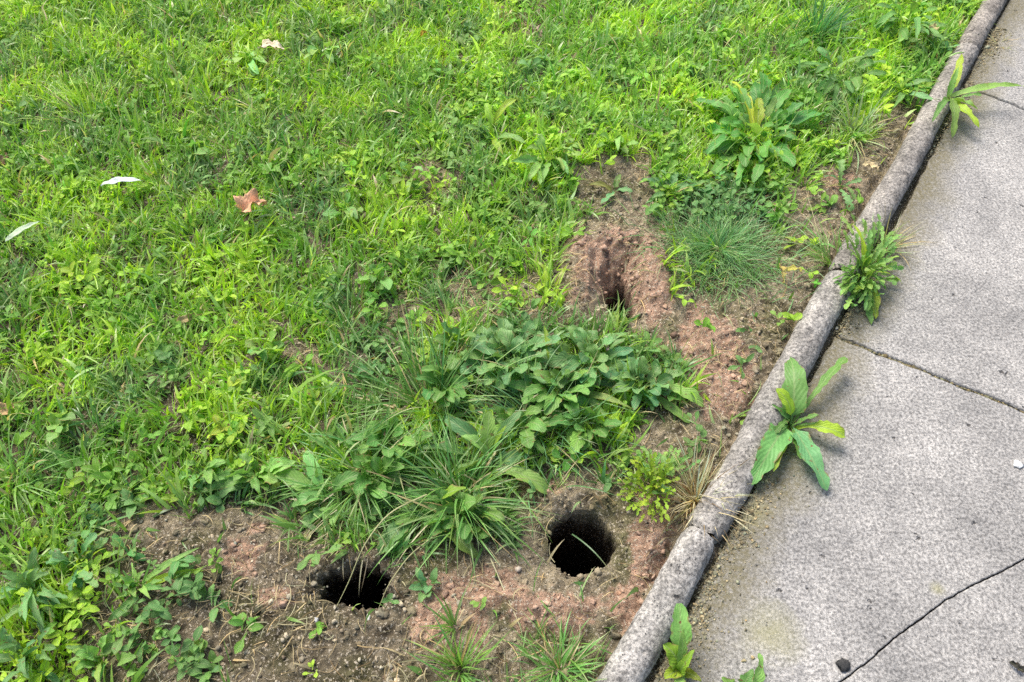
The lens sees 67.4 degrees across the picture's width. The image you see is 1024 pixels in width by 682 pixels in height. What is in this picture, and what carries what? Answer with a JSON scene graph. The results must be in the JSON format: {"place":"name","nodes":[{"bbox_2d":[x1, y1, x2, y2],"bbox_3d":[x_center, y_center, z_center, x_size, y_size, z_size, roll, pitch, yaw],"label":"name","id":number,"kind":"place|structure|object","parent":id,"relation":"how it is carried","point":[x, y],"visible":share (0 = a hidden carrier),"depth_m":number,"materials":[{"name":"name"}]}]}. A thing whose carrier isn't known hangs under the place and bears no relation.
{"place":"outdoors","nodes":[
{"label":"outdoors","id":0,"kind":"place"},
{"bbox_2d":[0,0,985,681],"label":"lawn grass","id":1,"kind":"structure","parent":0,"point":[334,322],"depth_m":1.88,"materials":[{"name":"plant"}]},
{"bbox_2d":[0,153,8,164],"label":"fallen leaf","id":2,"kind":"object","parent":1,"relation":"on","point":[1,157],"visible":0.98,"depth_m":1.94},
{"bbox_2d":[0,402,13,415],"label":"fallen leaf","id":3,"kind":"object","parent":1,"relation":"on","point":[3,411],"visible":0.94,"depth_m":1.49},
{"bbox_2d":[5,221,38,241],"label":"pale leaf","id":4,"kind":"object","parent":1,"relation":"on","point":[19,230],"visible":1,"depth_m":1.74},
{"bbox_2d":[101,177,142,185],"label":"pale leaf","id":5,"kind":"object","parent":1,"relation":"on","point":[114,180],"visible":1,"depth_m":1.84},
{"bbox_2d":[176,313,202,322],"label":"fallen leaf","id":6,"kind":"object","parent":1,"relation":"on","point":[184,319],"visible":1,"depth_m":1.63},
{"bbox_2d":[233,188,267,214],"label":"fallen leaf","id":7,"kind":"object","parent":1,"relation":"on","point":[247,200],"visible":1,"depth_m":1.78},
{"bbox_2d":[258,39,283,49],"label":"fallen leaf","id":8,"kind":"object","parent":1,"relation":"on","point":[268,42],"visible":1,"depth_m":2.21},
{"bbox_2d":[353,453,403,503],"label":"plantain","id":9,"kind":"object","parent":1,"relation":"on","point":[368,463],"visible":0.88,"depth_m":1.38,"materials":[{"name":"green plant"}]},
{"bbox_2d":[377,484,477,557],"bbox_3d":[-0.147,0.317,1.350,0.178,0.074,0.122,0,53,0],"label":"plantain","id":10,"kind":"object","parent":1,"relation":"on","point":[452,489],"visible":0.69,"depth_m":1.35,"materials":[{"name":"green plant"}]},
{"bbox_2d":[927,23,938,36],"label":"fallen leaf","id":11,"kind":"object","parent":1,"relation":"on","point":[934,25],"visible":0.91,"depth_m":2.25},
{"bbox_2d":[0,0,1023,681],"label":"ground","id":12,"kind":"structure","parent":0,"point":[618,518],"depth_m":1.49,"materials":[{"name":"soil"}]},
{"bbox_2d":[0,627,59,681],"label":"broadleaf weed","id":13,"kind":"object","parent":12,"relation":"on","point":[9,643],"visible":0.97,"depth_m":1.20,"materials":[{"name":"green plant"}]},
{"bbox_2d":[0,547,67,632],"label":"broadleaf weed","id":14,"kind":"object","parent":12,"relation":"on","point":[25,579],"visible":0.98,"depth_m":1.26,"materials":[{"name":"green plant"}]},
{"bbox_2d":[0,408,88,530],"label":"grass tuft","id":15,"kind":"object","parent":12,"relation":"on","point":[9,456],"visible":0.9,"depth_m":1.42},
{"bbox_2d":[46,410,75,441],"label":"lawn weed","id":16,"kind":"object","parent":12,"relation":"on","point":[58,429],"visible":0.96,"depth_m":1.46,"materials":[{"name":"green plant"}]},
{"bbox_2d":[11,59,136,128],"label":"grass tuft","id":17,"kind":"object","parent":12,"relation":"on","point":[86,108],"visible":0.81,"depth_m":2.07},
{"bbox_2d":[45,530,118,590],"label":"broadleaf weed","id":18,"kind":"object","parent":12,"relation":"on","point":[58,556],"visible":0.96,"depth_m":1.31,"materials":[{"name":"green plant"}]},
{"bbox_2d":[66,631,135,681],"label":"broadleaf weed","id":19,"kind":"object","parent":12,"relation":"on","point":[89,654],"visible":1,"depth_m":1.21,"materials":[{"name":"green plant"}]},
{"bbox_2d":[127,663,147,678],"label":"seedling","id":20,"kind":"object","parent":12,"relation":"on","point":[133,670],"visible":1,"depth_m":1.22,"materials":[{"name":"green plant"}]},
{"bbox_2d":[143,643,157,656],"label":"seedling","id":21,"kind":"object","parent":12,"relation":"on","point":[151,648],"visible":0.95,"depth_m":1.24,"materials":[{"name":"green plant"}]},
{"bbox_2d":[108,547,202,620],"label":"broadleaf weed","id":22,"kind":"object","parent":12,"relation":"on","point":[152,580],"visible":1,"depth_m":1.29,"materials":[{"name":"green plant"}]},
{"bbox_2d":[152,627,166,640],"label":"seedling","id":23,"kind":"object","parent":12,"relation":"on","point":[155,636],"visible":1,"depth_m":1.25,"materials":[{"name":"green plant"}]},
{"bbox_2d":[179,140,209,164],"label":"lawn weed","id":24,"kind":"object","parent":12,"relation":"on","point":[200,152],"visible":0.84,"depth_m":1.95,"materials":[{"name":"green plant"}]},
{"bbox_2d":[194,638,204,651],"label":"seedling","id":25,"kind":"object","parent":12,"relation":"on","point":[197,642],"visible":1,"depth_m":1.25,"materials":[{"name":"green plant"}]},
{"bbox_2d":[179,449,230,490],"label":"broadleaf weed","id":26,"kind":"object","parent":12,"relation":"on","point":[212,474],"visible":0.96,"depth_m":1.41,"materials":[{"name":"green plant"}]},
{"bbox_2d":[195,453,294,497],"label":"broadleaf weed","id":27,"kind":"object","parent":12,"relation":"on","point":[278,464],"visible":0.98,"depth_m":1.40,"materials":[{"name":"green plant"}]},
{"bbox_2d":[225,50,266,74],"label":"lawn weed","id":28,"kind":"object","parent":12,"relation":"on","point":[238,58],"visible":0.9,"depth_m":2.18,"materials":[{"name":"green plant"}]},
{"bbox_2d":[245,330,283,362],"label":"lawn weed","id":29,"kind":"object","parent":12,"relation":"on","point":[253,349],"visible":0.98,"depth_m":1.57,"materials":[{"name":"green plant"}]},
{"bbox_2d":[278,622,315,625],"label":"dry stalk","id":30,"kind":"object","parent":12,"relation":"on","point":[294,624],"visible":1,"depth_m":1.27,"materials":[{"name":"beige plant"}]},
{"bbox_2d":[295,510,336,552],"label":"dry stalk","id":31,"kind":"object","parent":12,"relation":"on","point":[313,529],"visible":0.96,"depth_m":1.35,"materials":[{"name":"beige plant"}]},
{"bbox_2d":[275,450,360,542],"bbox_3d":[-0.338,0.271,1.382,0.143,0.072,0.161,-21,56,-15],"label":"plantain","id":32,"kind":"object","parent":12,"relation":"on","point":[340,480],"visible":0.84,"depth_m":1.38,"materials":[{"name":"green plant"}]},
{"bbox_2d":[302,36,338,62],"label":"lawn weed","id":33,"kind":"object","parent":12,"relation":"on","point":[310,49],"visible":0.94,"depth_m":2.20,"materials":[{"name":"green plant"}]},
{"bbox_2d":[322,192,362,219],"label":"lawn weed","id":34,"kind":"object","parent":12,"relation":"on","point":[353,212],"visible":0.94,"depth_m":1.81,"materials":[{"name":"green plant"}]},
{"bbox_2d":[293,484,393,588],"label":"dry grass tuft","id":35,"kind":"object","parent":12,"relation":"on","point":[327,536],"visible":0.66,"depth_m":1.35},
{"bbox_2d":[249,382,455,567],"bbox_3d":[-0.274,0.221,1.405,0.358,0.179,0.377,10,54,7],"label":"grass tuft","id":36,"kind":"object","parent":12,"relation":"on","point":[350,468],"visible":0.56,"depth_m":1.40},
{"bbox_2d":[317,558,390,610],"bbox_3d":[-0.253,0.505,1.474,0.190,0.381,0.134,0,53,0],"label":"burrow","id":37,"kind":"object","parent":12,"relation":"in","point":[369,594],"visible":0.45,"depth_m":1.43,"materials":[{"name":"soil"}]},
{"bbox_2d":[359,264,392,289],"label":"lawn weed","id":38,"kind":"object","parent":12,"relation":"on","point":[387,282],"visible":0.98,"depth_m":1.68,"materials":[{"name":"green plant"}]},
{"bbox_2d":[337,494,426,604],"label":"dry stalk","id":39,"kind":"object","parent":12,"relation":"on","point":[387,515],"visible":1,"depth_m":1.29,"materials":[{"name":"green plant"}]},
{"bbox_2d":[346,416,431,460],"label":"plantain","id":40,"kind":"object","parent":12,"relation":"on","point":[408,439],"visible":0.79,"depth_m":1.42,"materials":[{"name":"green plant"}]},
{"bbox_2d":[378,536,434,608],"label":"dry stalk","id":41,"kind":"object","parent":12,"relation":"on","point":[403,563],"visible":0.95,"depth_m":1.30,"materials":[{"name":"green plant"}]},
{"bbox_2d":[391,161,422,191],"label":"lawn weed","id":42,"kind":"object","parent":12,"relation":"on","point":[397,179],"visible":0.98,"depth_m":1.87,"materials":[{"name":"green plant"}]},
{"bbox_2d":[408,567,440,602],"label":"seedling","id":43,"kind":"object","parent":12,"relation":"on","point":[420,584],"visible":1,"depth_m":1.29,"materials":[{"name":"green plant"}]},
{"bbox_2d":[416,360,469,406],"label":"plantain","id":44,"kind":"object","parent":12,"relation":"on","point":[435,394],"visible":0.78,"depth_m":1.49,"materials":[{"name":"green plant"}]},
{"bbox_2d":[420,584,468,657],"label":"grass tuft","id":45,"kind":"object","parent":12,"relation":"on","point":[450,622],"visible":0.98,"depth_m":1.24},
{"bbox_2d":[393,613,509,681],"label":"grass tuft","id":46,"kind":"object","parent":12,"relation":"on","point":[456,660],"visible":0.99,"depth_m":1.21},
{"bbox_2d":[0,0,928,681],"bbox_3d":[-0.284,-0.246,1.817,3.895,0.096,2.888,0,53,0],"label":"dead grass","id":47,"kind":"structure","parent":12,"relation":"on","point":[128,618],"depth_m":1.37,"materials":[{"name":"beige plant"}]},
{"bbox_2d":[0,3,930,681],"bbox_3d":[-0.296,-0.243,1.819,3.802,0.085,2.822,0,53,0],"label":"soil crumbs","id":48,"kind":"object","parent":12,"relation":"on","point":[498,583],"visible":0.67,"depth_m":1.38,"materials":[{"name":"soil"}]},
{"bbox_2d":[433,321,498,370],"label":"plantain","id":49,"kind":"object","parent":12,"relation":"on","point":[440,339],"visible":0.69,"depth_m":1.56,"materials":[{"name":"green plant"}]},
{"bbox_2d":[403,251,559,325],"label":"dry grass tuft","id":50,"kind":"object","parent":12,"relation":"on","point":[475,294],"visible":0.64,"depth_m":1.70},
{"bbox_2d":[423,411,548,504],"bbox_3d":[-0.053,0.213,1.413,0.211,0.101,0.180,-12,54,-9],"label":"plantain","id":51,"kind":"object","parent":12,"relation":"on","point":[464,429],"visible":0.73,"depth_m":1.42,"materials":[{"name":"green plant"}]},
{"bbox_2d":[0,0,981,681],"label":"ground cover","id":52,"kind":"object","parent":12,"relation":"on","point":[184,586],"visible":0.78,"depth_m":1.76,"materials":[{"name":"green plant"}]},
{"bbox_2d":[424,490,503,543],"bbox_3d":[-0.079,0.311,1.341,0.128,0.096,0.099,18,55,13],"label":"plantain","id":53,"kind":"object","parent":52,"relation":"on","point":[466,531],"visible":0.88,"depth_m":1.33,"materials":[{"name":"green plant"}]},
{"bbox_2d":[375,312,656,570],"bbox_3d":[0.026,0.155,1.465,0.511,0.190,0.577,0,53,0],"label":"grass tuft","id":54,"kind":"object","parent":52,"relation":"on","point":[514,428],"visible":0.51,"depth_m":1.46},
{"bbox_2d":[463,98,525,157],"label":"broadleaf weed","id":55,"kind":"object","parent":12,"relation":"on","point":[500,110],"visible":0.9,"depth_m":1.99,"materials":[{"name":"green plant"}]},
{"bbox_2d":[490,558,521,632],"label":"dry stalk","id":56,"kind":"object","parent":12,"relation":"on","point":[503,588],"visible":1,"depth_m":1.29,"materials":[{"name":"beige plant"}]},
{"bbox_2d":[459,318,560,391],"bbox_3d":[-0.003,0.028,1.556,0.204,0.084,0.178,0,53,0],"label":"plantain","id":57,"kind":"object","parent":12,"relation":"on","point":[506,337],"visible":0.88,"depth_m":1.55,"materials":[{"name":"green plant"}]},
{"bbox_2d":[479,405,562,453],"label":"plantain","id":58,"kind":"object","parent":12,"relation":"on","point":[541,424],"visible":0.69,"depth_m":1.44,"materials":[{"name":"green plant"}]},
{"bbox_2d":[496,2,552,31],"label":"dry grass tuft","id":59,"kind":"object","parent":12,"relation":"on","point":[525,15],"visible":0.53,"depth_m":2.37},
{"bbox_2d":[529,24,542,34],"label":"fallen leaf","id":60,"kind":"object","parent":12,"relation":"on","point":[538,27],"visible":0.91,"depth_m":2.29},
{"bbox_2d":[222,157,855,669],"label":"soil clods","id":61,"kind":"object","parent":12,"relation":"on","point":[380,613],"visible":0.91,"depth_m":1.33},
{"bbox_2d":[512,133,581,186],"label":"broadleaf weed","id":62,"kind":"object","parent":12,"relation":"on","point":[541,169],"visible":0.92,"depth_m":1.90,"materials":[{"name":"green plant"}]},
{"bbox_2d":[494,559,615,681],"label":"grass tuft","id":63,"kind":"object","parent":12,"relation":"on","point":[577,668],"visible":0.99,"depth_m":1.22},
{"bbox_2d":[507,326,632,416],"bbox_3d":[0.095,0.093,1.499,0.152,0.103,0.250,-36,61,-24],"label":"plantain","id":64,"kind":"object","parent":12,"relation":"on","point":[551,402],"visible":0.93,"depth_m":1.49,"materials":[{"name":"green plant"}]},
{"bbox_2d":[545,509,618,576],"bbox_3d":[0.112,0.470,1.535,0.165,0.428,0.159,0,53,0],"label":"burrow","id":65,"kind":"object","parent":12,"relation":"on","point":[572,556],"visible":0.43,"depth_m":1.51,"materials":[{"name":"soil"}]},
{"bbox_2d":[549,395,621,453],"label":"plantain","id":66,"kind":"object","parent":12,"relation":"on","point":[576,443],"visible":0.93,"depth_m":1.44,"materials":[{"name":"green plant"}]},
{"bbox_2d":[546,324,635,388],"bbox_3d":[0.160,0.036,1.549,0.184,0.089,0.163,0,53,0],"label":"plantain","id":67,"kind":"object","parent":12,"relation":"on","point":[577,335],"visible":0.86,"depth_m":1.55,"materials":[{"name":"green plant"}]},
{"bbox_2d":[589,174,632,202],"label":"broadleaf weed","id":68,"kind":"object","parent":12,"relation":"on","point":[608,187],"visible":1,"depth_m":1.90,"materials":[{"name":"green plant"}]},
{"bbox_2d":[596,130,638,153],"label":"lawn weed","id":69,"kind":"object","parent":12,"relation":"on","point":[618,140],"visible":0.98,"depth_m":1.95,"materials":[{"name":"green plant"}]},
{"bbox_2d":[605,281,635,324],"bbox_3d":[0.242,0.009,1.840,0.072,0.337,0.193,0,53,0],"label":"burrow","id":70,"kind":"object","parent":12,"relation":"on","point":[611,301],"visible":0.28,"depth_m":1.80,"materials":[{"name":"soil"}]},
{"bbox_2d":[600,356,702,422],"bbox_3d":[0.275,0.090,1.521,0.206,0.072,0.134,0,53,0],"label":"plantain","id":71,"kind":"object","parent":12,"relation":"on","point":[638,366],"visible":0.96,"depth_m":1.51,"materials":[{"name":"green plant"}]},
{"bbox_2d":[595,526,713,681],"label":"concrete edging","id":72,"kind":"object","parent":12,"relation":"on","point":[634,656],"visible":0.92,"depth_m":1.26,"materials":[{"name":"concrete"}]},
{"bbox_2d":[617,445,700,522],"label":"feathery weed","id":73,"kind":"object","parent":12,"relation":"on","point":[660,473],"visible":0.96,"depth_m":1.38,"materials":[{"name":"green plant"}]},
{"bbox_2d":[642,170,698,206],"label":"broadleaf weed","id":74,"kind":"object","parent":12,"relation":"on","point":[674,178],"visible":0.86,"depth_m":1.88,"materials":[{"name":"green plant"}]},
{"bbox_2d":[639,432,759,561],"bbox_3d":[0.339,0.278,1.389,0.256,0.143,0.270,0,53,0],"label":"dry grass tuft","id":75,"kind":"object","parent":12,"relation":"on","point":[698,487],"visible":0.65,"depth_m":1.41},
{"bbox_2d":[699,494,746,505],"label":"dry stalk","id":76,"kind":"object","parent":75,"relation":"attached to","point":[718,499],"visible":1,"depth_m":1.36,"materials":[{"name":"beige plant"}]},
{"bbox_2d":[607,158,850,388],"bbox_3d":[0.488,-0.215,1.777,0.642,0.147,0.633,-36,61,-24],"label":"grass tuft","id":77,"kind":"object","parent":12,"relation":"on","point":[732,255],"visible":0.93,"depth_m":1.77,"materials":[{"name":"plant"}]},
{"bbox_2d":[696,71,825,185],"bbox_3d":[0.656,-0.570,2.007,0.350,0.093,0.481,0,53,0],"label":"dandelion plant","id":78,"kind":"object","parent":12,"relation":"on","point":[757,96],"visible":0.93,"depth_m":2.00,"materials":[{"name":"green plant"}]},
{"bbox_2d":[687,270,853,543],"bbox_3d":[0.538,0.101,1.539,0.074,0.056,0.728,28,58,19],"label":"concrete edging","id":79,"kind":"object","parent":12,"relation":"on","point":[813,327],"visible":0.81,"depth_m":1.48,"materials":[{"name":"concrete"}]},
{"bbox_2d":[779,263,787,282],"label":"fallen leaf","id":80,"kind":"object","parent":12,"relation":"on","point":[783,268],"visible":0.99,"depth_m":1.69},
{"bbox_2d":[785,264,801,271],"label":"fallen leaf","id":81,"kind":"object","parent":12,"relation":"on","point":[792,267],"visible":1,"depth_m":1.69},
{"bbox_2d":[773,0,870,56],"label":"grass tuft","id":82,"kind":"object","parent":12,"relation":"on","point":[826,20],"visible":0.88,"depth_m":2.28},
{"bbox_2d":[781,208,883,287],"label":"grass tuft","id":83,"kind":"object","parent":12,"relation":"on","point":[826,256],"visible":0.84,"depth_m":1.76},
{"bbox_2d":[797,46,886,100],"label":"broadleaf weed","id":84,"kind":"object","parent":12,"relation":"on","point":[857,80],"visible":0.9,"depth_m":2.14,"materials":[{"name":"green plant"}]},
{"bbox_2d":[824,159,861,210],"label":"serrated weed","id":85,"kind":"object","parent":12,"relation":"on","point":[850,206],"visible":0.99,"depth_m":1.89,"materials":[{"name":"green plant"}]},
{"bbox_2d":[809,85,894,173],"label":"grass tuft","id":86,"kind":"object","parent":12,"relation":"on","point":[855,120],"visible":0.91,"depth_m":2.01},
{"bbox_2d":[820,214,903,324],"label":"leafy weed","id":87,"kind":"object","parent":12,"relation":"on","point":[870,295],"visible":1,"depth_m":1.70,"materials":[{"name":"green plant"}]},
{"bbox_2d":[862,160,879,172],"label":"fallen leaf","id":88,"kind":"object","parent":12,"relation":"on","point":[873,164],"visible":1,"depth_m":1.93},
{"bbox_2d":[841,213,912,271],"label":"grass tuft","id":89,"kind":"object","parent":12,"relation":"on","point":[883,241],"visible":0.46,"depth_m":1.75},
{"bbox_2d":[828,42,978,276],"bbox_3d":[1.043,-0.502,1.993,0.073,0.054,1.082,28,58,20],"label":"concrete edging","id":90,"kind":"object","parent":12,"relation":"on","point":[893,185],"visible":0.81,"depth_m":1.94,"materials":[{"name":"concrete"}]},
{"bbox_2d":[932,53,1020,137],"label":"leafy weed","id":91,"kind":"object","parent":90,"relation":"on","point":[956,106],"visible":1,"depth_m":2.06,"materials":[{"name":"green plant"}]},
{"bbox_2d":[879,78,934,106],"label":"serrated weed","id":92,"kind":"object","parent":12,"relation":"on","point":[917,94],"visible":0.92,"depth_m":2.10,"materials":[{"name":"green plant"}]},
{"bbox_2d":[872,0,946,41],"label":"broadleaf weed","id":93,"kind":"object","parent":12,"relation":"on","point":[904,32],"visible":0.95,"depth_m":2.25,"materials":[{"name":"green plant"}]},
{"bbox_2d":[958,0,1006,50],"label":"concrete edging","id":94,"kind":"object","parent":12,"relation":"on","point":[981,23],"visible":0.91,"depth_m":2.31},
{"bbox_2d":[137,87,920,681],"bbox_3d":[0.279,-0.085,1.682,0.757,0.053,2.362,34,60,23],"label":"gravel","id":95,"kind":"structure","parent":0,"point":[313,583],"depth_m":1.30,"materials":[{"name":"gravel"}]},
{"bbox_2d":[653,337,1023,681],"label":"pavement","id":96,"kind":"structure","parent":0,"point":[914,513],"depth_m":1.38,"materials":[{"name":"concrete"}]},
{"bbox_2d":[722,653,764,681],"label":"leafy weed","id":97,"kind":"object","parent":96,"relation":"on","point":[750,675],"visible":1,"depth_m":1.21,"materials":[{"name":"green plant"}]},
{"bbox_2d":[750,356,847,490],"bbox_3d":[0.567,0.148,1.472,0.149,0.083,0.354,20,55,14],"label":"leafy weed","id":98,"kind":"object","parent":96,"relation":"on","point":[794,400],"visible":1,"depth_m":1.46,"materials":[{"name":"green plant"}]},
{"bbox_2d":[835,658,850,671],"bbox_3d":[0.533,0.520,1.232,0.022,0.016,0.021,-26,57,-18],"label":"pebble","id":99,"kind":"object","parent":96,"relation":"on","point":[843,664],"visible":1,"depth_m":1.23,"materials":[{"name":"stone"}]},
{"bbox_2d":[1013,460,1023,468],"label":"pebble","id":100,"kind":"object","parent":96,"relation":"on","point":[1017,464],"visible":1,"depth_m":1.45,"materials":[{"name":"stone"}]},
{"bbox_2d":[653,27,1023,681],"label":"joint dirt","id":101,"kind":"structure","parent":0,"point":[714,574],"depth_m":1.39,"materials":[{"name":"soil"}]},
{"bbox_2d":[663,603,700,681],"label":"leafy weed","id":102,"kind":"object","parent":101,"relation":"on","point":[679,656],"visible":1,"depth_m":1.20,"materials":[{"name":"green plant"}]},
{"bbox_2d":[838,87,1023,411],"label":"pavement","id":103,"kind":"structure","parent":0,"point":[951,309],"depth_m":1.75,"materials":[{"name":"concrete"}]},
{"bbox_2d":[863,204,934,264],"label":"dry grass tuft","id":104,"kind":"object","parent":103,"relation":"on","point":[901,241],"visible":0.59,"depth_m":1.77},
{"bbox_2d":[843,561,1023,681],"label":"pavement","id":105,"kind":"structure","parent":0,"point":[974,633],"depth_m":1.26,"materials":[{"name":"concrete"}]},
{"bbox_2d":[1009,660,1023,671],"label":"fallen leaf","id":106,"kind":"object","parent":105,"relation":"on","point":[1017,665],"visible":1,"depth_m":1.23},
{"bbox_2d":[963,0,1023,109],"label":"pavement","id":107,"kind":"structure","parent":0,"point":[1008,66],"depth_m":2.24,"materials":[{"name":"concrete"}]},
{"bbox_2d":[981,28,1023,51],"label":"dry grass tuft","id":108,"kind":"object","parent":107,"relation":"on","point":[1005,39],"visible":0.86,"depth_m":2.30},
{"label":"lawn ground","id":109,"kind":"structure","parent":0,"visible":0},
{"bbox_2d":[303,281,549,522],"bbox_3d":[-0.153,0.108,1.488,0.509,0.220,0.550,0,53,0],"label":"grass tuft","id":110,"kind":"object","parent":109,"relation":"on","point":[414,384],"visible":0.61,"depth_m":1.51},
{"bbox_2d":[337,395,561,585],"bbox_3d":[-0.108,0.253,1.383,0.410,0.203,0.416,0,53,0],"label":"grass tuft","id":111,"kind":"object","parent":109,"relation":"on","point":[449,477],"visible":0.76,"depth_m":1.37,"materials":[{"name":"plant"}]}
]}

